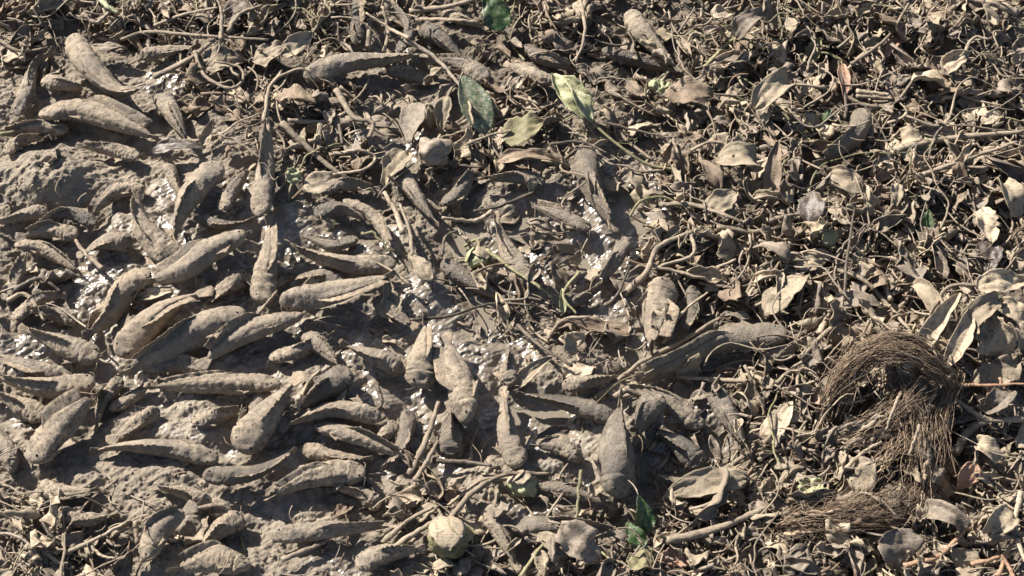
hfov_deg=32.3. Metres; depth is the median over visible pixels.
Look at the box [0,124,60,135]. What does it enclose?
dead stem
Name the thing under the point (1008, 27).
withered leaf
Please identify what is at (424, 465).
dead stem
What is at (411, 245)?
dead stem
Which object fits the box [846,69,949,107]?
withered leaf
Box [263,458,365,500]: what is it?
catfish
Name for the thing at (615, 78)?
dead stem
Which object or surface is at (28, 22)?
withered leaf
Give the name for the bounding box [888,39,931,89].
withered leaf
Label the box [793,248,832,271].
withered leaf
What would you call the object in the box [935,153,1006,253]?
dead stem
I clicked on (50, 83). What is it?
catfish
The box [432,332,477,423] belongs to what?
catfish
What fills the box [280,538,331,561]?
dead stem
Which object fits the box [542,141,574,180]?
withered leaf
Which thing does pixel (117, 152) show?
catfish
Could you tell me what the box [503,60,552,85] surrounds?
catfish
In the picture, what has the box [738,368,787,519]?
dead stem
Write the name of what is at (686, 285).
dead stem
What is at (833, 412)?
withered leaf
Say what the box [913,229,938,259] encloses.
withered leaf
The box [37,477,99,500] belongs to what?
catfish
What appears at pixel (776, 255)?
dead stem
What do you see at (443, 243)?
dead stem
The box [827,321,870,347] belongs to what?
withered leaf
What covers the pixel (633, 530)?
dead stem
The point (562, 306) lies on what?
withered leaf
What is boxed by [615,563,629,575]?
withered leaf
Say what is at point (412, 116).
withered leaf
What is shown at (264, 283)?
catfish
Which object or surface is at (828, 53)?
dead stem
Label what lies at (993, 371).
withered leaf
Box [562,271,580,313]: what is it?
dead stem
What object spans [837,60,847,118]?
dead stem
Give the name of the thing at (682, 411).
catfish
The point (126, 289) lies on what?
catfish
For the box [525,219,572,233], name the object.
withered leaf
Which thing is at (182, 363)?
catfish
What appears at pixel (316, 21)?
dead stem
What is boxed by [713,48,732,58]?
withered leaf
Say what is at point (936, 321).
withered leaf
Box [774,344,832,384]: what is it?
dead stem
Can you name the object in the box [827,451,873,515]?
dead stem
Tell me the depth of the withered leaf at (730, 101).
4.88 m
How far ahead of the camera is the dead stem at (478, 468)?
4.33 m
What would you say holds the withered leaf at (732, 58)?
on the leaf litter at (862, 466)
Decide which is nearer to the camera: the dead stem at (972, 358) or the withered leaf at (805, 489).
the withered leaf at (805, 489)
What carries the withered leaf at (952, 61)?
on the leaf litter at (862, 466)
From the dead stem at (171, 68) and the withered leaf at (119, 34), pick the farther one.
the withered leaf at (119, 34)
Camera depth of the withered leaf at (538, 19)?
5.04 m
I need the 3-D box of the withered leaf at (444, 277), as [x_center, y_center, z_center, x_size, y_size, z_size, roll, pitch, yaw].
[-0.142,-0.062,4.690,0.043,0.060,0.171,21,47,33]
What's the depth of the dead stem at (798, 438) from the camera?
4.34 m
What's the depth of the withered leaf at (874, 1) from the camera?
5.05 m
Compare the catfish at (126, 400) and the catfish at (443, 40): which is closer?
the catfish at (126, 400)
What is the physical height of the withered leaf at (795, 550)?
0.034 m
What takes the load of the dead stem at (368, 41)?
on the ground
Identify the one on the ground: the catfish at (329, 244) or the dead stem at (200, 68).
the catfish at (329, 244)
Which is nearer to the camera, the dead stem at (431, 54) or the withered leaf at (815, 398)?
the withered leaf at (815, 398)
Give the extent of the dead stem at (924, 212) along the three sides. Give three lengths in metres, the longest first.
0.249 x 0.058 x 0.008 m
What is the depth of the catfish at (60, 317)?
4.55 m
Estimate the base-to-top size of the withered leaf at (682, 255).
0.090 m
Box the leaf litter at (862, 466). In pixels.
[0,0,1023,575]
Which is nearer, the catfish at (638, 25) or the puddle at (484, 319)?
the puddle at (484, 319)
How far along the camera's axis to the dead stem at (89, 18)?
5.03 m
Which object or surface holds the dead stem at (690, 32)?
on the leaf litter at (862, 466)
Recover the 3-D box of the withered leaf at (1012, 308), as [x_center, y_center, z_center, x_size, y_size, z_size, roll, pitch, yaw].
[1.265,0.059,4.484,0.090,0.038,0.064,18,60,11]
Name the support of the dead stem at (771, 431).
on the leaf litter at (862, 466)
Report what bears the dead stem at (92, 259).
on the catfish at (117, 242)
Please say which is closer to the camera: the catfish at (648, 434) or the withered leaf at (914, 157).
the catfish at (648, 434)
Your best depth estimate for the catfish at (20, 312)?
4.57 m
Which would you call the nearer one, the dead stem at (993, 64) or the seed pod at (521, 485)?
the seed pod at (521, 485)
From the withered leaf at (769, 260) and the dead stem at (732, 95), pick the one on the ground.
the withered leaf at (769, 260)
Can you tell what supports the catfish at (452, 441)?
on the ground
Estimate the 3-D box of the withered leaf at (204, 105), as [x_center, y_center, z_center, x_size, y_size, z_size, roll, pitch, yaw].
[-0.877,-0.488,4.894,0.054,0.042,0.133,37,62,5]
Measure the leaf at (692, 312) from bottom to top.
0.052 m
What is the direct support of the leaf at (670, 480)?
on the leaf litter at (862, 466)
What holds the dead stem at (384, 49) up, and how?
on the leaf litter at (862, 466)
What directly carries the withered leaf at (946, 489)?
on the leaf litter at (862, 466)
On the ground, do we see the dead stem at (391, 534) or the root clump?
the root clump
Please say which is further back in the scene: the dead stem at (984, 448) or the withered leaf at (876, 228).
the withered leaf at (876, 228)
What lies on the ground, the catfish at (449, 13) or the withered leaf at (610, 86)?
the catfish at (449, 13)
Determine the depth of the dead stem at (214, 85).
4.93 m
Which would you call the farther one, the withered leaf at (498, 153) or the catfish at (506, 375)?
the withered leaf at (498, 153)
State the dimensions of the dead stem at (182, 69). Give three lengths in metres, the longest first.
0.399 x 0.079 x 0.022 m
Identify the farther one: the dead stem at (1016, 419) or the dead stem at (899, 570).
the dead stem at (1016, 419)
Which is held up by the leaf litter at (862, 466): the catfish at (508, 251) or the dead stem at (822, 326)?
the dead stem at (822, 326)
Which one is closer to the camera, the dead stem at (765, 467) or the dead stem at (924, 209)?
the dead stem at (765, 467)
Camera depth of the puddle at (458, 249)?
4.71 m
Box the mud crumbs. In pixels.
[0,0,1023,575]
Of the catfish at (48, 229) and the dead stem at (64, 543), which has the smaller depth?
the dead stem at (64, 543)
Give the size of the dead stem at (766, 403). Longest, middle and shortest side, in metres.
0.468 x 0.120 x 0.012 m
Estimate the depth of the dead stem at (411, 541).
4.19 m
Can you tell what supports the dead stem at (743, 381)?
on the leaf litter at (862, 466)
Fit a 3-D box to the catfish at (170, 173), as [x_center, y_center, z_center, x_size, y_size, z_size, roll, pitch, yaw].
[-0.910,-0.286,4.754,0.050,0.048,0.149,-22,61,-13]
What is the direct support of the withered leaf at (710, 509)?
on the leaf litter at (862, 466)
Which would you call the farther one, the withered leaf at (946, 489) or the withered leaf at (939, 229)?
the withered leaf at (939, 229)
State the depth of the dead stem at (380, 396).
4.40 m
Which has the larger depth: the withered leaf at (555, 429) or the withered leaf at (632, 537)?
the withered leaf at (555, 429)
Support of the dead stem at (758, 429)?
on the ground
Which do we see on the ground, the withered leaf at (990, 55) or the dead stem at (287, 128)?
the dead stem at (287, 128)
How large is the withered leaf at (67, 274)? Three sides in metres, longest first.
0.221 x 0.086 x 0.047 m
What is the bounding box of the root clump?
[765,321,975,549]
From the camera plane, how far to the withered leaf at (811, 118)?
4.87 m
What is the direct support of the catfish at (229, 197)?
on the ground
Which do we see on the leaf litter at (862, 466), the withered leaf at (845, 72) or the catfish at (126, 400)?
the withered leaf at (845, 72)
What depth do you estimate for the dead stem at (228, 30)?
5.01 m
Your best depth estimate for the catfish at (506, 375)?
4.44 m
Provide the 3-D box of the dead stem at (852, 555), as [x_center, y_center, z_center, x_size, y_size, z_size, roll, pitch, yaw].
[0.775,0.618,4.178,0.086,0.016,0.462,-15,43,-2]
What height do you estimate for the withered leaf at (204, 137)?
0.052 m
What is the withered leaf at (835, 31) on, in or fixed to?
on the leaf litter at (862, 466)
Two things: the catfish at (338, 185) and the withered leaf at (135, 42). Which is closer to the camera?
the catfish at (338, 185)
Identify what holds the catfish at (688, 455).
on the ground
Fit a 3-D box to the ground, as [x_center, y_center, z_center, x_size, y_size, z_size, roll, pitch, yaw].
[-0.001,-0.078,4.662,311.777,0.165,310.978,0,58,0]
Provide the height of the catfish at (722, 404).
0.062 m
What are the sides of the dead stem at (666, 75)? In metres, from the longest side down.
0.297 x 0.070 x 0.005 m
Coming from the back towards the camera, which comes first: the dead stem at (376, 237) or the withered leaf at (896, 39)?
the withered leaf at (896, 39)
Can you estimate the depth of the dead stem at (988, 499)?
4.26 m
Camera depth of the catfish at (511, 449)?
4.32 m
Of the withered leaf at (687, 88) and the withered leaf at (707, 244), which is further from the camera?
the withered leaf at (687, 88)
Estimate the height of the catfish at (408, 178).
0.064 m
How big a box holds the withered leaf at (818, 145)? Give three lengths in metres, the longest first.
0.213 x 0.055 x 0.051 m
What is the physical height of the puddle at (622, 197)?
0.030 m
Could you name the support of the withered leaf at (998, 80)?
on the ground
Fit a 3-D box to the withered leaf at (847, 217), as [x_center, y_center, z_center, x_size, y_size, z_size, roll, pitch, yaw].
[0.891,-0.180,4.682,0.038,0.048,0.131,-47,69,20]
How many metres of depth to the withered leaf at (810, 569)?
4.13 m
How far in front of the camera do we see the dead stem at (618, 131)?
4.83 m
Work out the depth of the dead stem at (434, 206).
4.72 m
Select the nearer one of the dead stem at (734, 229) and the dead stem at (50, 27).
the dead stem at (734, 229)
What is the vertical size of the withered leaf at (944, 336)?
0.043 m
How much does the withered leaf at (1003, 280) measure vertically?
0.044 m
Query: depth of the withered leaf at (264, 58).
4.96 m
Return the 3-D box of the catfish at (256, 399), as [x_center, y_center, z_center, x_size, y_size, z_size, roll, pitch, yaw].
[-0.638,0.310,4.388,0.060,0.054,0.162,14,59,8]
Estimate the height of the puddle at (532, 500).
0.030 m
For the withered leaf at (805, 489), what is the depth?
4.24 m
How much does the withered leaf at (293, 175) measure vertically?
0.033 m
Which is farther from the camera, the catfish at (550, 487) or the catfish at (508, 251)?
the catfish at (508, 251)
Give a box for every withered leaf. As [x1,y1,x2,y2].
[0,269,80,292]
[0,545,25,575]
[3,0,28,14]
[9,6,41,44]
[13,19,42,43]
[25,19,59,29]
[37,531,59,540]
[40,560,55,575]
[73,0,86,13]
[92,41,126,49]
[108,16,166,43]
[109,25,144,37]
[112,549,133,575]
[124,32,143,50]
[134,286,172,299]
[141,34,151,47]
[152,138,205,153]
[175,1,194,14]
[179,44,245,85]
[184,96,212,120]
[198,118,213,146]
[206,18,228,31]
[216,1,225,7]
[222,0,260,32]
[241,18,255,27]
[245,0,268,34]
[248,84,315,108]
[252,40,284,66]
[257,2,288,13]
[271,90,300,118]
[281,31,312,57]
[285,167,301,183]
[296,22,339,49]
[303,171,338,194]
[323,104,335,125]
[331,504,352,519]
[343,140,360,169]
[379,278,402,323]
[380,148,413,188]
[388,493,408,533]
[399,102,425,143]
[408,254,433,281]
[419,460,450,513]
[427,474,464,502]
[434,96,451,132]
[438,72,462,98]
[440,561,488,575]
[441,75,493,213]
[443,257,465,279]
[457,511,515,548]
[463,148,492,161]
[479,76,521,105]
[479,558,505,574]
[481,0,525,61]
[487,132,502,157]
[495,291,533,332]
[496,148,570,169]
[502,111,543,146]
[504,263,540,300]
[511,356,551,390]
[525,211,552,239]
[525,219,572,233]
[535,0,560,24]
[535,425,569,438]
[536,28,555,52]
[541,139,607,162]
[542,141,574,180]
[544,252,580,269]
[546,493,601,563]
[548,261,571,293]
[551,73,671,170]
[558,330,604,346]
[559,288,566,313]
[562,317,633,336]
[562,360,596,378]
[563,79,593,121]
[568,233,591,268]
[594,80,621,101]
[596,23,612,43]
[596,539,620,575]
[596,543,630,575]
[597,27,628,37]
[599,105,629,136]
[599,553,606,563]
[603,130,631,147]
[607,276,630,318]
[615,164,641,185]
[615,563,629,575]
[625,522,646,548]
[626,547,655,571]
[634,495,655,555]
[640,253,666,268]
[646,219,688,236]
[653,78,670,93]
[657,544,688,567]
[659,248,704,266]
[661,467,730,545]
[662,143,672,171]
[662,225,696,240]
[662,457,773,498]
[664,75,714,103]
[666,204,702,225]
[675,244,706,297]
[677,49,760,79]
[679,155,691,178]
[683,109,692,130]
[683,218,728,237]
[687,25,724,42]
[687,231,715,255]
[689,409,707,434]
[691,4,734,27]
[691,37,715,76]
[694,39,723,78]
[695,55,754,68]
[696,193,711,221]
[697,160,742,212]
[700,292,715,312]
[706,189,757,239]
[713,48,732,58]
[713,151,723,172]
[714,557,741,575]
[715,141,763,171]
[717,98,744,109]
[723,33,754,70]
[726,42,765,75]
[726,104,755,113]
[727,306,752,321]
[731,7,765,39]
[731,392,762,445]
[737,0,748,11]
[739,219,760,264]
[747,551,761,575]
[749,114,802,138]
[750,341,772,375]
[751,67,795,110]
[752,241,800,305]
[756,105,771,137]
[756,141,823,170]
[759,251,796,267]
[760,401,793,440]
[762,273,809,314]
[763,140,782,190]
[763,488,837,509]
[771,477,823,559]
[772,253,809,261]
[775,253,787,292]
[775,556,819,575]
[776,545,818,575]
[779,383,814,394]
[782,132,855,151]
[782,549,818,573]
[783,535,823,575]
[786,290,882,327]
[787,140,802,173]
[790,92,819,125]
[790,191,824,249]
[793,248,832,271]
[798,286,830,336]
[799,0,823,15]
[799,375,817,424]
[805,38,821,61]
[807,270,823,312]
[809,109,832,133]
[810,391,865,405]
[818,376,828,407]
[821,17,858,44]
[822,228,838,247]
[823,7,863,27]
[827,165,863,194]
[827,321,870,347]
[827,406,836,437]
[828,279,884,326]
[833,201,862,240]
[834,143,860,163]
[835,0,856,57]
[836,455,854,493]
[837,64,850,97]
[844,250,884,273]
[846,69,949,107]
[846,308,876,350]
[846,496,898,521]
[847,36,867,68]
[847,533,863,575]
[849,197,862,202]
[850,0,887,5]
[851,443,903,490]
[854,46,881,87]
[854,152,893,166]
[858,298,885,330]
[859,299,913,320]
[862,187,908,204]
[863,12,907,42]
[863,262,881,280]
[864,550,879,562]
[868,270,908,294]
[869,69,906,108]
[872,214,879,237]
[873,316,931,377]
[874,18,897,31]
[875,255,918,278]
[875,525,924,569]
[881,281,900,305]
[883,379,932,395]
[884,34,901,57]
[887,23,915,61]
[887,148,900,175]
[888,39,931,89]
[890,180,903,206]
[895,150,935,171]
[899,124,926,144]
[905,258,926,301]
[909,277,943,311]
[911,148,916,171]
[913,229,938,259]
[914,40,926,71]
[915,122,965,136]
[917,130,934,152]
[917,227,963,261]
[917,244,969,269]
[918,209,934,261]
[918,283,975,349]
[921,118,945,165]
[921,498,970,531]
[921,504,937,533]
[924,99,932,111]
[924,250,957,260]
[926,47,940,95]
[929,292,949,316]
[931,238,949,282]
[932,331,950,358]
[933,538,947,565]
[934,191,951,207]
[934,456,963,504]
[936,145,996,164]
[938,223,955,232]
[940,49,970,73]
[942,411,956,429]
[944,298,975,365]
[946,462,980,543]
[947,105,966,123]
[948,238,981,249]
[949,0,981,17]
[949,151,967,181]
[950,0,963,6]
[955,291,1000,329]
[958,191,993,231]
[959,286,976,297]
[965,52,1008,67]
[968,110,1002,143]
[968,354,1021,388]
[969,50,997,61]
[971,79,1014,103]
[973,207,1000,243]
[974,435,1001,463]
[975,238,1003,271]
[975,314,1016,357]
[976,268,1023,292]
[982,503,1019,538]
[983,386,1016,414]
[984,155,1023,184]
[989,18,1010,42]
[990,66,1001,98]
[993,19,1011,48]
[997,177,1023,217]
[998,296,1023,324]
[1001,68,1023,93]
[1003,36,1023,64]
[1005,248,1023,269]
[1007,158,1023,166]
[1007,322,1023,348]
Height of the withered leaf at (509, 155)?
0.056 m
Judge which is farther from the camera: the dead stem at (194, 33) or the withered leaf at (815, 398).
the dead stem at (194, 33)
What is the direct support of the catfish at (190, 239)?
on the ground
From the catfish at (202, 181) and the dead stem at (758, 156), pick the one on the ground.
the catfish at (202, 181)
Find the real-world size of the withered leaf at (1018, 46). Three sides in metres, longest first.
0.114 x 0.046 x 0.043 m
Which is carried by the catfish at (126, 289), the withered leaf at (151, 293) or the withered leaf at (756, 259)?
the withered leaf at (151, 293)
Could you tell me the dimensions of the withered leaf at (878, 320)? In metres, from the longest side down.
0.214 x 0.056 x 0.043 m
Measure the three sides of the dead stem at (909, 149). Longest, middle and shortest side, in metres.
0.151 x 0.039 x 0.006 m
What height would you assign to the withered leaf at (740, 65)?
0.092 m
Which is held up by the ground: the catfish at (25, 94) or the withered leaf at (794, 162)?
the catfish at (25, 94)
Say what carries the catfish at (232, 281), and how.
on the ground
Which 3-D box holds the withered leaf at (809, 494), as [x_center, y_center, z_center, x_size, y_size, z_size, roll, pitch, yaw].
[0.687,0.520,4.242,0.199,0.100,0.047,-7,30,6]
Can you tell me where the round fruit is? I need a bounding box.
[427,496,475,560]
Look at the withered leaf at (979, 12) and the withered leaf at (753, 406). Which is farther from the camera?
the withered leaf at (979, 12)
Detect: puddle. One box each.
[362,37,395,52]
[365,116,403,134]
[438,227,484,271]
[457,222,485,235]
[457,444,484,465]
[461,308,525,343]
[493,546,532,575]
[506,215,560,244]
[511,403,570,428]
[516,489,557,503]
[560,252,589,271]
[604,183,648,234]
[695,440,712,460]
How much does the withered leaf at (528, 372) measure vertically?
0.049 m
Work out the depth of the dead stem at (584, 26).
4.96 m
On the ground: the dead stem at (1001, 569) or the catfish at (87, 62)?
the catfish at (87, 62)
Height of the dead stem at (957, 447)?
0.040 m
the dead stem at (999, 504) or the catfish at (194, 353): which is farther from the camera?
the catfish at (194, 353)
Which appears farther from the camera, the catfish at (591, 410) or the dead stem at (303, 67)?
the dead stem at (303, 67)
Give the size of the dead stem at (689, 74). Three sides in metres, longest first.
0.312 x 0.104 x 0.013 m
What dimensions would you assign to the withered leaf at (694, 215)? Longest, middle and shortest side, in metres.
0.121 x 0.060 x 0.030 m
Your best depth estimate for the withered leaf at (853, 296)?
4.52 m
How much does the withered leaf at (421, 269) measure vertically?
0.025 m
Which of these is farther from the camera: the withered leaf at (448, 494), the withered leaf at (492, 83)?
the withered leaf at (492, 83)
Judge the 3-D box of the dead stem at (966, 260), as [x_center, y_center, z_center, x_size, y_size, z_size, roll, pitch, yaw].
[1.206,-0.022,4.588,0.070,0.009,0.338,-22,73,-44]
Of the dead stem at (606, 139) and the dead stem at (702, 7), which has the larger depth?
the dead stem at (702, 7)
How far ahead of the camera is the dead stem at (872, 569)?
4.16 m
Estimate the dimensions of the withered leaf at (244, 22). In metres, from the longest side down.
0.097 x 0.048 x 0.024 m
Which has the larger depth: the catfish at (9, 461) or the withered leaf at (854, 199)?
the withered leaf at (854, 199)
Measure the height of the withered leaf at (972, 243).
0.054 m
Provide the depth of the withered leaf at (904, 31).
5.01 m
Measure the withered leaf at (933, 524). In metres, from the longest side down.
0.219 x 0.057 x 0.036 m
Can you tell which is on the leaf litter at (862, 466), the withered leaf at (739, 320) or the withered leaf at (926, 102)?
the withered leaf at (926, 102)
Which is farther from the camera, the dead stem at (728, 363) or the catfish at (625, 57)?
the catfish at (625, 57)
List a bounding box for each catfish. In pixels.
[0,119,70,137]
[0,202,47,223]
[0,351,70,376]
[0,372,96,398]
[0,392,44,423]
[0,428,18,472]
[1,251,26,300]
[3,133,47,154]
[7,290,67,322]
[12,46,55,116]
[14,239,80,273]
[15,219,78,242]
[17,323,107,370]
[23,301,77,326]
[24,384,106,463]
[36,206,99,230]
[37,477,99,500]
[38,73,91,94]
[38,95,160,141]
[58,505,119,531]
[64,33,155,97]
[75,141,142,164]
[76,225,133,258]
[81,267,151,341]
[87,300,104,341]
[89,180,148,213]
[89,438,218,466]
[93,376,123,431]
[106,405,160,444]
[107,383,150,413]
[113,283,213,358]
[115,305,251,376]
[130,187,181,265]
[138,499,197,561]
[139,43,200,64]
[140,229,251,287]
[140,353,212,372]
[146,370,281,394]
[150,483,215,512]
[152,89,191,139]
[162,161,180,194]
[165,540,250,574]
[170,161,224,239]
[183,232,212,270]
[188,349,199,357]
[192,405,247,426]
[194,311,302,370]
[197,269,248,308]
[198,214,252,231]
[202,446,296,487]
[202,505,245,541]
[214,163,255,213]
[224,371,306,461]
[242,214,288,303]
[247,118,281,218]
[248,391,274,411]
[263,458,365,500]
[267,330,335,364]
[270,518,397,547]
[276,270,395,316]
[277,395,381,432]
[282,239,396,277]
[285,269,348,282]
[288,365,353,416]
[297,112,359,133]
[297,329,338,364]
[300,233,358,251]
[301,442,373,461]
[303,49,429,87]
[310,421,413,465]
[313,201,371,224]
[319,177,381,196]
[326,486,382,510]
[338,338,406,379]
[343,198,395,252]
[345,0,366,46]
[352,543,426,575]
[355,420,397,449]
[373,295,419,330]
[379,64,431,85]
[381,406,417,470]
[387,0,417,52]
[393,165,440,229]
[401,311,435,390]
[416,21,461,54]
[424,399,469,459]
[425,53,493,84]
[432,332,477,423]
[439,163,479,206]
[440,258,504,298]
[441,9,488,30]
[478,167,544,188]
[482,504,521,573]
[492,345,523,386]
[493,211,530,284]
[493,385,530,467]
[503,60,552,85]
[508,515,626,540]
[516,391,613,423]
[523,43,576,71]
[527,199,594,234]
[530,434,582,462]
[536,480,617,511]
[547,277,611,314]
[558,371,627,394]
[568,145,620,233]
[593,388,636,497]
[595,234,633,291]
[602,46,676,72]
[615,383,704,434]
[618,6,683,73]
[628,390,666,446]
[630,371,675,383]
[634,319,790,383]
[636,414,670,449]
[637,277,679,355]
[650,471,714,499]
[651,422,710,471]
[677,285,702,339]
[708,387,752,458]
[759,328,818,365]
[813,108,877,171]
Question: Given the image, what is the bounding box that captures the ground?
[0,0,1023,575]
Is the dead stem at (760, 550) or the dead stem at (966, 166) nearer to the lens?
the dead stem at (760, 550)
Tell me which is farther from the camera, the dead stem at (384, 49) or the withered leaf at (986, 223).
the dead stem at (384, 49)
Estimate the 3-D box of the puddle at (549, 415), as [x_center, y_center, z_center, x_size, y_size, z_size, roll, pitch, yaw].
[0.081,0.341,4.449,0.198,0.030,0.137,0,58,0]
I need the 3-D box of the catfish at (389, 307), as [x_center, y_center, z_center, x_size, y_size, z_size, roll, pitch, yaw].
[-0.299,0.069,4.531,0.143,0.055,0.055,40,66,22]
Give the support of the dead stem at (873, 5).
on the leaf litter at (862, 466)
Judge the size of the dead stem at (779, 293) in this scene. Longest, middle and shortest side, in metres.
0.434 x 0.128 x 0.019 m
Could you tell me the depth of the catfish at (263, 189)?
4.70 m
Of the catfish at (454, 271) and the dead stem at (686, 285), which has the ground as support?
the catfish at (454, 271)
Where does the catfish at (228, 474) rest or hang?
on the ground
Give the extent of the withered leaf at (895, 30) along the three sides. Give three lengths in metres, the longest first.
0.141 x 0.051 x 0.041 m
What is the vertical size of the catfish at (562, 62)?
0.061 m
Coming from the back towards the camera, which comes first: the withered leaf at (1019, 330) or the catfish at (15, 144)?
the catfish at (15, 144)
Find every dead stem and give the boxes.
[0,0,23,64]
[0,39,44,52]
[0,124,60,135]
[0,445,25,455]
[0,500,113,539]
[2,469,109,494]
[5,292,45,320]
[7,551,114,575]
[11,276,61,292]
[11,518,27,575]
[12,0,93,14]
[19,551,62,559]
[20,0,112,17]
[26,532,66,569]
[35,0,63,59]
[37,495,76,547]
[48,0,126,31]
[59,477,119,575]
[65,521,126,555]
[74,239,104,270]
[78,543,139,575]
[81,10,111,24]
[89,543,115,558]
[97,0,118,14]
[100,514,150,527]
[120,30,268,40]
[132,521,139,543]
[153,6,217,26]
[153,38,215,78]
[159,77,292,141]
[173,9,222,33]
[179,51,233,114]
[190,63,248,92]
[193,50,244,88]
[198,503,231,510]
[205,0,239,65]
[216,0,223,40]
[218,132,282,163]
[223,42,239,76]
[225,4,262,33]
[239,532,245,575]
[246,0,296,40]
[257,3,328,37]
[257,291,276,313]
[262,67,305,122]
[266,70,282,133]
[270,37,365,70]
[279,120,346,176]
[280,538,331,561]
[282,531,402,575]
[285,46,319,92]
[287,143,364,200]
[288,111,346,123]
[296,369,320,409]
[316,123,322,150]
[323,121,355,166]
[329,148,376,174]
[333,87,375,138]
[337,123,342,144]
[361,231,407,256]
[365,12,410,39]
[365,19,371,48]
[375,386,383,409]
[381,506,433,543]
[382,6,389,52]
[382,191,405,234]
[394,515,442,544]
[397,173,442,212]
[399,204,414,255]
[403,39,458,84]
[406,401,440,475]
[407,538,415,544]
[409,0,476,13]
[409,302,537,321]
[412,440,438,482]
[415,17,478,23]
[432,457,491,466]
[440,118,508,137]
[440,230,457,256]
[441,209,493,222]
[447,160,483,168]
[448,471,549,516]
[458,215,534,293]
[467,130,511,144]
[468,424,508,560]
[469,422,478,459]
[472,268,543,301]
[473,190,534,211]
[475,293,499,346]
[484,0,515,51]
[485,248,550,294]
[510,4,522,41]
[516,323,572,366]
[518,544,614,575]
[529,33,582,56]
[539,114,605,144]
[546,315,588,339]
[547,276,625,328]
[550,140,607,153]
[551,124,574,159]
[551,128,587,196]
[559,120,663,172]
[560,189,579,232]
[560,527,654,573]
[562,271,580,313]
[575,0,586,62]
[575,134,641,143]
[575,469,582,519]
[575,537,653,560]
[582,372,642,433]
[585,76,643,98]
[593,316,720,399]
[594,101,653,160]
[601,120,671,138]
[605,268,628,306]
[612,381,642,398]
[622,230,693,296]
[629,196,706,216]
[629,249,675,272]
[638,80,675,105]
[642,159,692,196]
[644,173,697,193]
[646,24,681,137]
[652,258,735,274]
[659,201,742,223]
[660,233,696,266]
[661,75,756,96]
[662,132,678,153]
[662,290,709,343]
[663,34,720,80]
[664,505,767,544]
[666,24,730,36]
[668,523,776,558]
[677,46,721,102]
[678,375,747,384]
[680,75,792,105]
[683,221,694,287]
[686,0,712,18]
[690,140,766,159]
[698,257,865,288]
[699,267,787,315]
[702,37,761,68]
[703,359,818,378]
[704,307,867,365]
[705,12,737,68]
[708,563,767,572]
[709,297,718,315]
[714,514,772,561]
[715,95,819,155]
[716,216,795,233]
[719,409,776,468]
[729,395,781,540]
[730,393,853,462]
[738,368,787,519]
[738,469,779,544]
[739,298,800,338]
[741,264,849,300]
[745,249,852,304]
[747,122,798,141]
[749,0,764,53]
[752,511,778,575]
[753,329,791,374]
[755,482,832,566]
[758,427,856,478]
[767,10,835,37]
[767,384,791,469]
[768,213,799,223]
[768,410,811,431]
[770,244,804,281]
[771,245,823,379]
[773,0,833,40]
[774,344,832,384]
[774,384,883,410]
[782,354,857,404]
[783,113,803,195]
[788,103,910,152]
[788,195,828,247]
[793,152,902,210]
[794,413,805,458]
[796,0,816,71]
[796,56,833,112]
[798,313,851,359]
[810,3,831,64]
[810,211,827,249]
[816,23,842,64]
[816,295,835,334]
[817,538,865,575]
[818,4,895,32]
[821,0,870,61]
[825,459,898,488]
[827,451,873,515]
[828,176,862,221]
[833,226,876,319]
[836,267,910,331]
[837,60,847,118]
[840,131,927,140]
[843,208,854,300]
[845,441,882,470]
[847,47,884,69]
[848,221,926,257]
[850,3,909,65]
[856,89,888,95]
[856,94,892,99]
[857,261,892,301]
[863,481,902,575]
[864,174,927,209]
[885,181,968,219]
[885,391,902,430]
[892,262,922,295]
[893,129,1023,152]
[895,258,919,311]
[898,494,922,575]
[902,26,1014,77]
[903,528,967,567]
[906,76,1018,126]
[906,148,924,200]
[908,424,920,455]
[914,110,1023,133]
[914,165,988,183]
[917,106,1014,191]
[919,319,952,362]
[920,173,946,237]
[921,141,1018,176]
[923,135,949,228]
[930,0,981,59]
[934,230,980,294]
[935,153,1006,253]
[945,383,972,402]
[948,428,1023,457]
[950,418,989,455]
[951,474,1022,499]
[953,397,1023,422]
[957,90,1022,126]
[958,11,988,128]
[959,383,1023,386]
[964,35,988,49]
[964,352,1013,430]
[967,0,1018,16]
[967,426,1018,461]
[970,213,1023,234]
[970,530,1023,566]
[977,484,1023,506]
[983,567,1023,575]
[986,387,1007,416]
[991,492,1016,549]
[996,543,1011,575]
[998,377,1005,390]
[1001,555,1014,575]
[1003,117,1023,122]
[1013,490,1023,560]
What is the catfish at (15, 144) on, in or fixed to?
on the ground
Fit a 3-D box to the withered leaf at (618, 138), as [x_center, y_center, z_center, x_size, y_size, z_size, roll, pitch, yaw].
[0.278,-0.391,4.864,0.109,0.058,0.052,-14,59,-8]

